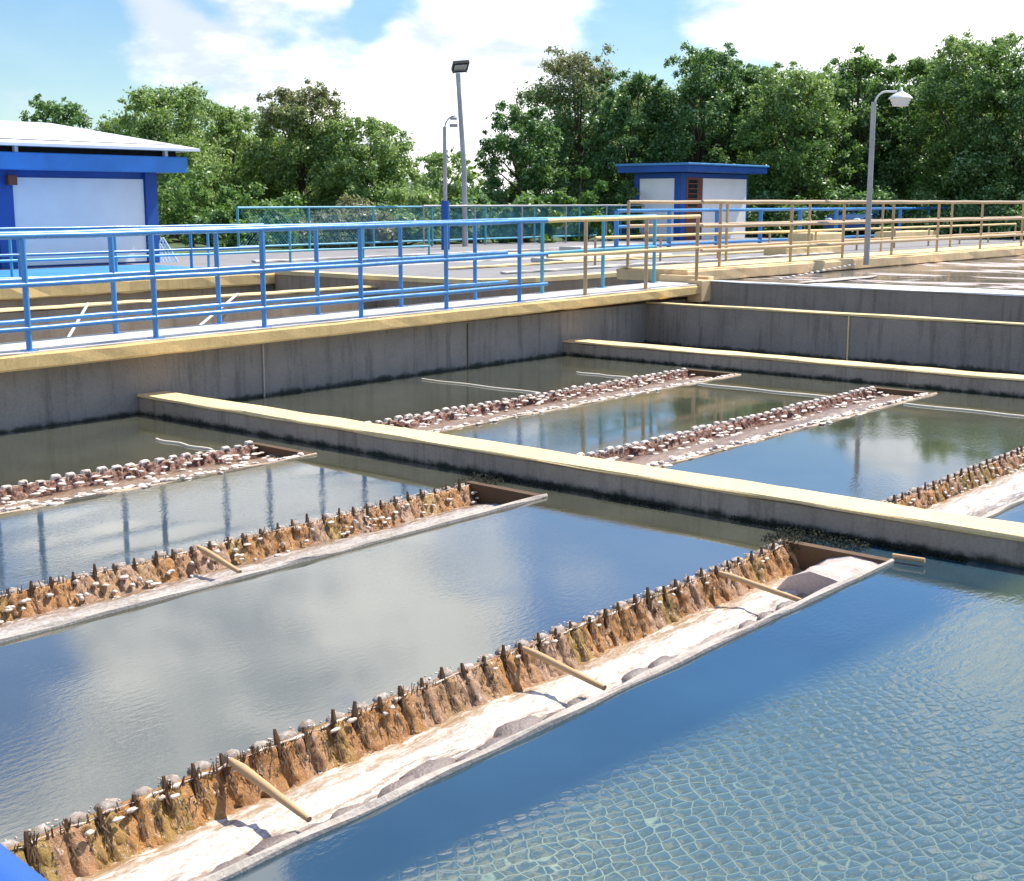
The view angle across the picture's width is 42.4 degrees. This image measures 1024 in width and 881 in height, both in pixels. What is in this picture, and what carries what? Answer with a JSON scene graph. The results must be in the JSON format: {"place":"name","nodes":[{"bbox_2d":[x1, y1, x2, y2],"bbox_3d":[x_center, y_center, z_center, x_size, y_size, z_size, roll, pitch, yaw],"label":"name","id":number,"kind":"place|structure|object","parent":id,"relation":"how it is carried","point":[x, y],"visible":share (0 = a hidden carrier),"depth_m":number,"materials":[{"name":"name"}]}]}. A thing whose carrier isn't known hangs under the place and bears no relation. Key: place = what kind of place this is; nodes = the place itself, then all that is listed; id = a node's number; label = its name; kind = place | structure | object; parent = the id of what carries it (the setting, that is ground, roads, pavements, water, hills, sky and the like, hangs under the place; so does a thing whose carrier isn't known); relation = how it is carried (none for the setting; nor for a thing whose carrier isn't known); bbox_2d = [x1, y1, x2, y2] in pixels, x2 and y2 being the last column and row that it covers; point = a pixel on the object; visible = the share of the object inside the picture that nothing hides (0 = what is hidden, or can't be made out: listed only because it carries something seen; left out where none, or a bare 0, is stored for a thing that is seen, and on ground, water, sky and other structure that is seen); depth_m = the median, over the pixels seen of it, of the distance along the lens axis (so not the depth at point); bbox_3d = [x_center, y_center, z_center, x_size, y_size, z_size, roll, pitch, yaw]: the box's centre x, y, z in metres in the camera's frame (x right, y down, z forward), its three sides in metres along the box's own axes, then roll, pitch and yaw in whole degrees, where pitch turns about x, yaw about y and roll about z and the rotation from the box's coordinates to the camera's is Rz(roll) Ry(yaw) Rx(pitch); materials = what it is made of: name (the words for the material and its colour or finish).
{"place":"outdoors","nodes":[
{"label":"outdoors","id":0,"kind":"place"},
{"bbox_2d":[0,843,47,880],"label":"handrail","id":1,"kind":"object","parent":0,"point":[13,867],"visible":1,"depth_m":0.56,"materials":[{"name":"metal"}]},
{"bbox_2d":[160,209,624,253],"bbox_3d":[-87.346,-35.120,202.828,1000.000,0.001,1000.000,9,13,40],"label":"ground","id":2,"kind":"structure","parent":0,"point":[174,245],"depth_m":44.70,"materials":[{"name":"concrete"}]},
{"bbox_2d":[19,93,100,131],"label":"broadleaf tree","id":3,"kind":"object","parent":2,"relation":"on","point":[56,113],"visible":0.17,"depth_m":47.63,"materials":[{"name":"green plant"}]},
{"bbox_2d":[91,114,156,139],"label":"broadleaf tree","id":4,"kind":"object","parent":2,"relation":"on","point":[105,126],"visible":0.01,"depth_m":55.63,"materials":[{"name":"green plant"}]},
{"bbox_2d":[108,81,233,236],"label":"broadleaf tree","id":5,"kind":"object","parent":2,"relation":"on","point":[162,116],"visible":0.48,"depth_m":53.88,"materials":[{"name":"green plant"}]},
{"bbox_2d":[157,161,251,243],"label":"bush","id":6,"kind":"object","parent":2,"relation":"on","point":[173,214],"visible":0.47,"depth_m":47.23,"materials":[{"name":"green plant"}]},
{"bbox_2d":[183,207,256,247],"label":"bush","id":7,"kind":"object","parent":2,"relation":"on","point":[220,216],"visible":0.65,"depth_m":42.36,"materials":[{"name":"green plant"}]},
{"bbox_2d":[170,98,285,217],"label":"broadleaf tree","id":8,"kind":"object","parent":2,"relation":"on","point":[228,119],"visible":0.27,"depth_m":58.83,"materials":[{"name":"green plant"}]},
{"bbox_2d":[196,182,306,240],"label":"bush","id":9,"kind":"object","parent":2,"relation":"on","point":[289,200],"visible":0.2,"depth_m":48.08,"materials":[{"name":"green plant"}]},
{"bbox_2d":[188,128,316,216],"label":"broadleaf tree","id":10,"kind":"object","parent":2,"relation":"on","point":[236,164],"visible":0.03,"depth_m":64.67,"materials":[{"name":"green plant"}]},
{"bbox_2d":[225,205,337,248],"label":"bush","id":11,"kind":"object","parent":2,"relation":"on","point":[275,221],"visible":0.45,"depth_m":42.47,"materials":[{"name":"green plant"}]},
{"bbox_2d":[234,77,362,233],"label":"broadleaf tree","id":12,"kind":"object","parent":2,"relation":"on","point":[290,116],"visible":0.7,"depth_m":56.95,"materials":[{"name":"green plant"}]},
{"bbox_2d":[297,192,397,247],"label":"bush","id":13,"kind":"object","parent":2,"relation":"on","point":[348,201],"visible":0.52,"depth_m":42.35,"materials":[{"name":"green plant"}]},
{"bbox_2d":[303,115,424,235],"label":"broadleaf tree","id":14,"kind":"object","parent":2,"relation":"on","point":[383,168],"visible":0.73,"depth_m":55.55,"materials":[{"name":"green plant"}]},
{"bbox_2d":[369,185,441,245],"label":"bush","id":15,"kind":"object","parent":2,"relation":"on","point":[422,198],"visible":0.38,"depth_m":44.91,"materials":[{"name":"green plant"}]},
{"bbox_2d":[404,146,483,209],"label":"broadleaf tree","id":16,"kind":"object","parent":2,"relation":"on","point":[434,160],"visible":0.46,"depth_m":72.85,"materials":[{"name":"green plant"}]},
{"bbox_2d":[429,189,517,242],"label":"bush","id":17,"kind":"object","parent":2,"relation":"on","point":[479,198],"visible":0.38,"depth_m":46.82,"materials":[{"name":"green plant"}]},
{"bbox_2d":[470,99,570,233],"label":"broadleaf tree","id":18,"kind":"object","parent":2,"relation":"on","point":[520,155],"visible":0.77,"depth_m":58.03,"materials":[{"name":"green plant"}]},
{"bbox_2d":[494,190,564,242],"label":"bush","id":19,"kind":"object","parent":2,"relation":"on","point":[527,199],"visible":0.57,"depth_m":47.02,"materials":[{"name":"green plant"}]},
{"bbox_2d":[539,166,613,241],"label":"bush","id":20,"kind":"object","parent":2,"relation":"on","point":[561,198],"visible":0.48,"depth_m":48.85,"materials":[{"name":"green plant"}]},
{"bbox_2d":[507,43,647,231],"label":"broadleaf tree","id":21,"kind":"object","parent":2,"relation":"on","point":[583,76],"visible":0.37,"depth_m":62.92,"materials":[{"name":"green plant"}]},
{"bbox_2d":[561,83,665,226],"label":"broadleaf tree","id":22,"kind":"object","parent":2,"relation":"on","point":[584,112],"visible":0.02,"depth_m":69.24,"materials":[{"name":"green plant"}]},
{"bbox_2d":[605,179,644,239],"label":"bush","id":23,"kind":"object","parent":2,"relation":"on","point":[633,193],"visible":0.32,"depth_m":50.84,"materials":[{"name":"green plant"}]},
{"bbox_2d":[574,68,682,228],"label":"broadleaf tree","id":24,"kind":"object","parent":2,"relation":"on","point":[618,122],"visible":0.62,"depth_m":59.68,"materials":[{"name":"green plant"}]},
{"bbox_2d":[634,40,762,193],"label":"broadleaf tree","id":25,"kind":"object","parent":2,"relation":"on","point":[705,65],"visible":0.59,"depth_m":58.82,"materials":[{"name":"green plant"}]},
{"bbox_2d":[669,64,789,191],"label":"broadleaf tree","id":26,"kind":"object","parent":2,"relation":"on","point":[708,132],"visible":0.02,"depth_m":67.36,"materials":[{"name":"green plant"}]},
{"bbox_2d":[710,60,796,193],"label":"broadleaf tree","id":27,"kind":"object","parent":2,"relation":"on","point":[748,75],"visible":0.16,"depth_m":60.59,"materials":[{"name":"green plant"}]},
{"bbox_2d":[775,71,917,204],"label":"broadleaf tree","id":28,"kind":"object","parent":2,"relation":"on","point":[861,94],"depth_m":66.89,"materials":[{"name":"green plant"}]},
{"bbox_2d":[302,269,507,281],"bbox_3d":[-2.416,-3.285,26.133,5.400,0.001,1.500,9,13,40],"label":"concrete ledge","id":29,"kind":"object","parent":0,"point":[397,273],"depth_m":26.18,"materials":[{"name":"concrete"}]},
{"bbox_2d":[0,343,1023,845],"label":"water","id":30,"kind":"structure","parent":0,"point":[122,705],"depth_m":8.50,"materials":[{"name":"liquid"}]},
{"bbox_2d":[0,440,316,514],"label":"collecting trough","id":31,"kind":"object","parent":30,"relation":"in","point":[22,489],"visible":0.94,"depth_m":10.99,"materials":[{"name":"concrete"}]},
{"bbox_2d":[0,455,279,512],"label":"foam","id":32,"kind":"object","parent":31,"relation":"in","point":[72,492],"visible":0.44,"depth_m":10.84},
{"bbox_2d":[0,478,547,642],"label":"collecting trough","id":33,"kind":"object","parent":30,"relation":"in","point":[117,580],"visible":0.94,"depth_m":8.53,"materials":[{"name":"concrete"}]},
{"bbox_2d":[0,503,499,635],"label":"foam","id":34,"kind":"object","parent":33,"relation":"in","point":[55,615],"visible":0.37,"depth_m":8.33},
{"bbox_2d":[1,538,925,880],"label":"collecting trough","id":35,"kind":"object","parent":30,"relation":"in","point":[107,834],"visible":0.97,"depth_m":5.73,"materials":[{"name":"concrete"}]},
{"bbox_2d":[75,569,806,880],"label":"foam","id":36,"kind":"object","parent":35,"relation":"in","point":[199,852],"visible":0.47,"depth_m":5.68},
{"bbox_2d":[206,854,249,875],"bbox_3d":[-0.971,1.530,4.614,0.169,0.113,0.317,9,13,40],"label":"rock","id":37,"kind":"object","parent":36,"relation":"on","point":[225,864],"visible":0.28,"depth_m":4.61,"materials":[{"name":"stone"}]},
{"bbox_2d":[246,830,301,855],"bbox_3d":[-0.851,1.500,4.783,0.162,0.111,0.297,9,13,40],"label":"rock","id":38,"kind":"object","parent":36,"relation":"on","point":[263,844],"visible":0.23,"depth_m":4.78,"materials":[{"name":"stone"}]},
{"bbox_2d":[377,776,416,797],"bbox_3d":[-0.426,1.411,5.276,0.165,0.106,0.305,9,13,40],"label":"rock","id":39,"kind":"object","parent":36,"relation":"on","point":[389,788],"visible":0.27,"depth_m":5.24,"materials":[{"name":"stone"}]},
{"bbox_2d":[399,758,455,779],"bbox_3d":[-0.339,1.386,5.418,0.180,0.117,0.320,9,13,40],"label":"rock","id":40,"kind":"object","parent":36,"relation":"on","point":[427,767],"visible":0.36,"depth_m":5.39,"materials":[{"name":"stone"}]},
{"bbox_2d":[493,715,542,737],"bbox_3d":[0.035,1.304,5.871,0.168,0.120,0.331,9,13,40],"label":"rock","id":41,"kind":"object","parent":36,"relation":"on","point":[519,725],"visible":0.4,"depth_m":5.82,"materials":[{"name":"stone"}]},
{"bbox_2d":[777,556,878,595],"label":"mound","id":42,"kind":"structure","parent":35,"relation":"attached to","point":[818,576],"depth_m":8.02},
{"bbox_2d":[421,378,540,393],"bbox_3d":[-0.403,-0.664,16.052,1.943,0.025,0.063,9,13,40],"label":"guide rod","id":43,"kind":"object","parent":30,"relation":"on","point":[480,385],"visible":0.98,"depth_m":16.02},
{"bbox_2d":[365,368,740,432],"bbox_3d":[0.550,-0.233,14.974,0.893,0.562,6.533,9,13,40],"label":"collecting trough","id":44,"kind":"object","parent":30,"relation":"in","point":[463,411],"visible":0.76,"depth_m":15.02,"materials":[{"name":"concrete"}]},
{"bbox_2d":[405,376,708,430],"bbox_3d":[0.569,-0.391,14.918,0.670,0.058,6.470,9,13,40],"label":"foam","id":45,"kind":"object","parent":44,"relation":"in","point":[474,419],"visible":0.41,"depth_m":14.93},
{"bbox_2d":[457,468,669,509],"bbox_3d":[0.268,0.382,10.186,2.121,0.081,0.318,9,13,40],"label":"moss","id":46,"kind":"object","parent":30,"relation":"on","point":[491,476],"visible":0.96,"depth_m":10.40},
{"bbox_2d":[576,386,937,467],"bbox_3d":[2.575,0.072,13.280,0.845,0.566,6.593,9,13,40],"label":"collecting trough","id":47,"kind":"object","parent":30,"relation":"in","point":[700,433],"visible":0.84,"depth_m":13.24,"materials":[{"name":"concrete"}]},
{"bbox_2d":[616,394,908,466],"bbox_3d":[2.590,-0.088,13.222,0.620,0.053,6.470,9,13,40],"label":"foam","id":48,"kind":"object","parent":47,"relation":"in","point":[747,433],"visible":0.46,"depth_m":13.19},
{"bbox_2d":[697,383,826,396],"bbox_3d":[2.957,-0.599,15.691,1.773,0.025,0.063,9,13,40],"label":"guide rod","id":49,"kind":"object","parent":30,"relation":"on","point":[762,390],"visible":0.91,"depth_m":15.66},
{"bbox_2d":[880,445,1023,517],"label":"collecting trough","id":50,"kind":"object","parent":30,"relation":"in","point":[942,489],"visible":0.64,"depth_m":10.65,"materials":[{"name":"concrete"}]},
{"bbox_2d":[926,469,1023,516],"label":"foam","id":51,"kind":"object","parent":50,"relation":"in","point":[982,500],"visible":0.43,"depth_m":10.39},
{"bbox_2d":[903,403,1023,416],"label":"guide rod","id":52,"kind":"object","parent":30,"relation":"on","point":[964,409],"visible":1,"depth_m":14.18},
{"bbox_2d":[0,233,1023,277],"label":"pavement","id":53,"kind":"structure","parent":0,"point":[227,260],"depth_m":34.93,"materials":[{"name":"concrete"}]},
{"bbox_2d":[0,121,199,268],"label":"pump house","id":54,"kind":"structure","parent":53,"relation":"on","point":[54,175],"depth_m":29.59,"materials":[{"name":"blue paint"}]},
{"bbox_2d":[252,248,558,262],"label":"kerb","id":55,"kind":"structure","parent":53,"relation":"on","point":[329,258],"depth_m":34.36,"materials":[{"name":"concrete"}]},
{"bbox_2d":[441,115,457,249],"bbox_3d":[-1.877,-7.717,39.583,0.523,3.981,0.253,2,10,8],"label":"short lamp","id":56,"kind":"object","parent":53,"relation":"on","point":[444,209],"visible":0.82,"depth_m":39.59,"materials":[{"name":"metal"}]},
{"bbox_2d":[451,60,469,246],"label":"floodlight mast","id":57,"kind":"object","parent":53,"relation":"on","point":[459,67],"visible":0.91,"depth_m":42.28,"materials":[{"name":"metal"}]},
{"bbox_2d":[236,206,747,251],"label":"fence","id":58,"kind":"object","parent":53,"relation":"on","point":[309,244],"visible":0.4,"depth_m":41.52,"materials":[{"name":"metal"}]},
{"bbox_2d":[423,205,644,247],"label":"railing","id":59,"kind":"object","parent":53,"relation":"on","point":[522,214],"visible":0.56,"depth_m":44.85,"materials":[{"name":"metal"}]},
{"bbox_2d":[448,250,763,269],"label":"kerb","id":60,"kind":"structure","parent":53,"relation":"on","point":[566,262],"depth_m":31.48,"materials":[{"name":"beige concrete"}]},
{"bbox_2d":[500,252,833,273],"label":"kerb","id":61,"kind":"structure","parent":53,"relation":"on","point":[638,264],"depth_m":30.28,"materials":[{"name":"concrete"}]},
{"bbox_2d":[615,162,769,239],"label":"control kiosk","id":62,"kind":"object","parent":53,"relation":"on","point":[684,181],"visible":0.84,"depth_m":50.57,"materials":[{"name":"blue paint"}]},
{"bbox_2d":[685,177,701,239],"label":"door","id":63,"kind":"structure","parent":62,"relation":"in","point":[693,185],"depth_m":50.36,"materials":[{"name":"brown wood"}]},
{"bbox_2d":[746,184,826,237],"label":"bush","id":64,"kind":"object","parent":53,"relation":"on","point":[751,216],"visible":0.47,"depth_m":54.19,"materials":[{"name":"green plant"}]},
{"bbox_2d":[614,207,972,250],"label":"railing","id":65,"kind":"object","parent":53,"relation":"on","point":[617,226],"visible":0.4,"depth_m":42.66,"materials":[{"name":"metal"}]},
{"bbox_2d":[730,61,863,225],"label":"broadleaf tree","id":66,"kind":"object","parent":53,"relation":"on","point":[802,159],"visible":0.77,"depth_m":56.20,"materials":[{"name":"green plant"}]},
{"bbox_2d":[764,245,840,255],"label":"concrete block","id":67,"kind":"structure","parent":53,"relation":"on","point":[802,250],"depth_m":35.50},
{"bbox_2d":[591,223,1016,265],"bbox_3d":[10.302,-6.009,39.394,0.100,0.668,26.140,9,13,40],"label":"railing","id":68,"kind":"object","parent":53,"relation":"on","point":[723,233],"visible":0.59,"depth_m":35.57,"materials":[{"name":"metal"}]},
{"bbox_2d":[788,232,841,241],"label":"concrete block","id":69,"kind":"structure","parent":53,"relation":"on","point":[820,236],"depth_m":42.95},
{"bbox_2d":[789,183,908,237],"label":"bush","id":70,"kind":"object","parent":53,"relation":"on","point":[883,194],"visible":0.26,"depth_m":54.21,"materials":[{"name":"green plant"}]},
{"bbox_2d":[797,43,925,231],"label":"broadleaf tree","id":71,"kind":"object","parent":53,"relation":"on","point":[895,169],"visible":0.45,"depth_m":59.31,"materials":[{"name":"green plant"}]},
{"bbox_2d":[823,204,906,237],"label":"parked car","id":72,"kind":"object","parent":53,"relation":"on","point":[854,216],"visible":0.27,"depth_m":53.70,"materials":[{"name":"paint"}]},
{"bbox_2d":[874,230,935,237],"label":"concrete block","id":73,"kind":"structure","parent":53,"relation":"on","point":[908,233],"depth_m":49.08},
{"bbox_2d":[862,54,953,217],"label":"broadleaf tree","id":74,"kind":"object","parent":53,"relation":"on","point":[919,65],"visible":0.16,"depth_m":60.51,"materials":[{"name":"green plant"}]},
{"bbox_2d":[887,187,994,234],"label":"bush","id":75,"kind":"object","parent":53,"relation":"on","point":[921,213],"visible":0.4,"depth_m":52.94,"materials":[{"name":"green plant"}]},
{"bbox_2d":[895,29,1021,213],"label":"broadleaf tree","id":76,"kind":"object","parent":53,"relation":"on","point":[936,93],"visible":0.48,"depth_m":56.39,"materials":[{"name":"green plant"}]},
{"bbox_2d":[941,33,1023,225],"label":"broadleaf tree","id":77,"kind":"object","parent":53,"relation":"on","point":[1000,160],"visible":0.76,"depth_m":54.06,"materials":[{"name":"green plant"}]},
{"bbox_2d":[953,193,1023,238],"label":"bush","id":78,"kind":"object","parent":53,"relation":"on","point":[1000,210],"visible":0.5,"depth_m":52.02,"materials":[{"name":"green plant"}]},
{"bbox_2d":[0,0,1023,192],"label":"sky","id":79,"kind":"structure","parent":0,"point":[391,61],"materials":[{"name":"blue"}]},
{"bbox_2d":[530,253,672,262],"bbox_3d":[2.317,-4.565,32.952,1.024,0.132,4.600,9,13,40],"label":"concrete ledge","id":80,"kind":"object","parent":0,"point":[537,260],"depth_m":31.76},
{"bbox_2d":[225,534,1023,880],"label":"water","id":81,"kind":"structure","parent":0,"point":[869,728],"depth_m":5.17,"materials":[{"name":"liquid"}]},
{"bbox_2d":[729,515,969,562],"bbox_3d":[2.070,0.664,8.618,1.726,0.104,0.439,9,13,40],"label":"moss","id":82,"kind":"object","parent":81,"relation":"on","point":[857,540],"visible":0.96,"depth_m":8.64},
{"bbox_2d":[724,255,1023,290],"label":"basin water","id":83,"kind":"structure","parent":0,"point":[1002,273],"depth_m":24.64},
{"bbox_2d":[811,283,1023,292],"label":"scum","id":84,"kind":"object","parent":83,"relation":"on","point":[944,288],"visible":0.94,"depth_m":20.75,"materials":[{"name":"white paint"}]},
{"label":"basin floor","id":85,"kind":"structure","parent":0,"visible":0},
{"bbox_2d":[0,288,376,342],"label":"channel wall","id":86,"kind":"structure","parent":85,"relation":"on","point":[85,330],"depth_m":21.71,"materials":[{"name":"grey concrete"}]},
{"bbox_2d":[0,285,376,311],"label":"channel coping","id":87,"kind":"object","parent":86,"relation":"on","point":[78,305],"visible":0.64,"depth_m":21.87,"materials":[{"name":"beige concrete"}]},
{"bbox_2d":[0,257,537,307],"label":"walkway","id":88,"kind":"structure","parent":85,"relation":"on","point":[125,290],"depth_m":25.29,"materials":[{"name":"yellow concrete"}]},
{"bbox_2d":[0,223,265,278],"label":"railing","id":89,"kind":"object","parent":88,"relation":"on","point":[190,249],"visible":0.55,"depth_m":24.31,"materials":[{"name":"metal"}]},
{"bbox_2d":[0,226,429,276],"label":"railing","id":90,"kind":"object","parent":88,"relation":"on","point":[11,260],"visible":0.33,"depth_m":27.39,"materials":[{"name":"metal"}]},
{"bbox_2d":[0,297,697,432],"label":"long basin wall","id":91,"kind":"structure","parent":85,"relation":"on","point":[41,397],"depth_m":15.62,"materials":[{"name":"grey concrete"}]},
{"bbox_2d":[0,274,713,372],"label":"walkway","id":92,"kind":"structure","parent":91,"relation":"on","point":[66,351],"depth_m":15.61,"materials":[{"name":"yellow concrete"}]},
{"bbox_2d":[0,218,507,333],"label":"railing","id":93,"kind":"object","parent":92,"relation":"on","point":[114,313],"visible":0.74,"depth_m":15.38,"materials":[{"name":"metal"}]},
{"bbox_2d":[0,219,548,351],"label":"railing","id":94,"kind":"object","parent":92,"relation":"on","point":[25,285],"visible":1,"depth_m":14.69,"materials":[{"name":"metal"}]},
{"bbox_2d":[507,214,658,293],"bbox_3d":[1.165,-2.916,20.522,0.100,1.162,3.840,9,13,40],"label":"railing","id":95,"kind":"object","parent":92,"relation":"on","point":[604,249],"visible":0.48,"depth_m":20.77,"materials":[{"name":"metal"}]},
{"bbox_2d":[546,214,700,294],"bbox_3d":[1.778,-2.839,20.092,0.100,1.163,3.970,9,13,40],"label":"railing","id":96,"kind":"object","parent":92,"relation":"on","point":[645,250],"visible":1,"depth_m":20.08,"materials":[{"name":"metal"}]},
{"bbox_2d":[275,271,625,307],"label":"apron wall","id":97,"kind":"structure","parent":85,"relation":"on","point":[292,280],"depth_m":25.05,"materials":[{"name":"brown concrete"}]},
{"bbox_2d":[137,391,1023,568],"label":"divider wall","id":98,"kind":"structure","parent":85,"relation":"on","point":[993,541],"depth_m":9.95,"materials":[{"name":"concrete"}]},
{"bbox_2d":[563,339,1023,397],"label":"divider wall","id":99,"kind":"structure","parent":85,"relation":"on","point":[1002,384],"depth_m":16.90,"materials":[{"name":"concrete"}]},
{"bbox_2d":[616,242,1023,283],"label":"walkway","id":100,"kind":"structure","parent":85,"relation":"on","point":[735,269],"depth_m":26.07,"materials":[{"name":"beige concrete"}]},
{"bbox_2d":[623,200,1023,268],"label":"railing","id":101,"kind":"object","parent":100,"relation":"on","point":[726,245],"visible":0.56,"depth_m":26.69,"materials":[{"name":"metal"}]},
{"bbox_2d":[700,200,1023,266],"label":"railing","id":102,"kind":"object","parent":100,"relation":"on","point":[791,224],"visible":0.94,"depth_m":26.69,"materials":[{"name":"metal"}]},
{"bbox_2d":[863,87,912,264],"bbox_3d":[7.608,-5.302,26.561,0.798,3.510,0.477,-4,11,-19],"label":"street lamp","id":103,"kind":"object","parent":100,"relation":"on","point":[900,98],"visible":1,"depth_m":26.50,"materials":[{"name":"metal"}]},
{"bbox_2d":[646,302,1023,373],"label":"back wall","id":104,"kind":"structure","parent":85,"relation":"on","point":[984,345],"depth_m":18.76,"materials":[{"name":"grey concrete"}]},
{"bbox_2d":[698,280,1023,325],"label":"channel wall","id":105,"kind":"structure","parent":85,"relation":"on","point":[989,306],"depth_m":19.90,"materials":[{"name":"grey concrete"}]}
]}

